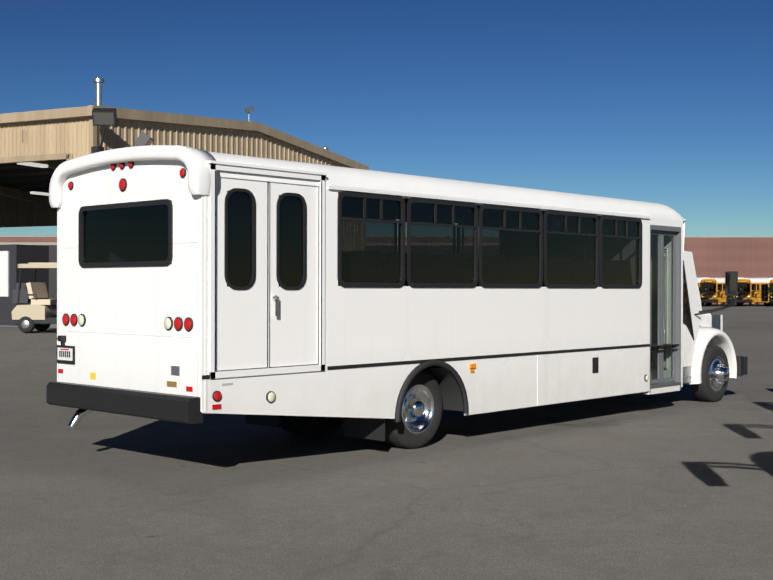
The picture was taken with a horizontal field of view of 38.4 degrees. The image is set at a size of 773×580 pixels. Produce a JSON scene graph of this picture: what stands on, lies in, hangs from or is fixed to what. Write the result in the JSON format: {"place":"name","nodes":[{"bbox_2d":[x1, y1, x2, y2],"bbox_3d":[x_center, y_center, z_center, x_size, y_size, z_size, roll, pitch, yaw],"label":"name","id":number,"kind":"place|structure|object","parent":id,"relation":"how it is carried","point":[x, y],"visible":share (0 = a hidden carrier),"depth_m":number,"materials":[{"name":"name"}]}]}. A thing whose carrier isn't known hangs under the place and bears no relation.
{"place":"outdoors","nodes":[
{"label":"outdoors","id":0,"kind":"place"},
{"bbox_2d":[0,242,56,298],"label":"building","id":1,"kind":"structure","parent":0,"point":[52,272],"depth_m":92.63,"materials":[{"name":"grey"}]},
{"bbox_2d":[0,77,368,327],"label":"metal building","id":2,"kind":"structure","parent":0,"point":[38,148],"depth_m":34.23,"materials":[{"name":"beige metal"}]},
{"bbox_2d":[0,304,772,579],"bbox_3d":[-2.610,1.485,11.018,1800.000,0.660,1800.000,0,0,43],"label":"ground","id":3,"kind":"structure","parent":0,"point":[675,485],"depth_m":10.01,"materials":[{"name":"grey asphalt"}]},
{"bbox_2d":[12,263,56,332],"bbox_3d":[-8.484,0.197,29.423,2.540,1.832,1.230,0,0,5],"label":"golf cart","id":4,"kind":"object","parent":3,"relation":"on","point":[39,313],"visible":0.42,"depth_m":28.97,"materials":[{"name":"beige plastic"}]},
{"bbox_2d":[46,145,747,448],"bbox_3d":[1.255,0.207,15.178,3.311,3.218,11.643,0,0,43],"label":"shuttle bus","id":5,"kind":"object","parent":3,"relation":"on","point":[194,285],"visible":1,"depth_m":11.77,"materials":[{"name":"white metal"}]},
{"bbox_2d":[697,277,724,305],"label":"school bus","id":6,"kind":"object","parent":3,"relation":"on","point":[707,286],"visible":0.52,"depth_m":115.95,"materials":[{"name":"yellow metal"}]},
{"bbox_2d":[712,277,758,305],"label":"school bus","id":7,"kind":"object","parent":3,"relation":"on","point":[744,291],"visible":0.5,"depth_m":116.76,"materials":[{"name":"yellow metal"}]},
{"bbox_2d":[706,278,772,305],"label":"school bus","id":8,"kind":"object","parent":3,"relation":"on","point":[764,293],"visible":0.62,"depth_m":116.98,"materials":[{"name":"yellow metal"}]},
{"bbox_2d":[0,236,772,303],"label":"brick wall","id":9,"kind":"structure","parent":0,"point":[743,256],"depth_m":136.90,"materials":[{"name":"brick"}]},
{"bbox_2d":[0,0,772,235],"label":"sky","id":10,"kind":"structure","parent":0,"point":[669,103],"materials":[{"name":"blue"}]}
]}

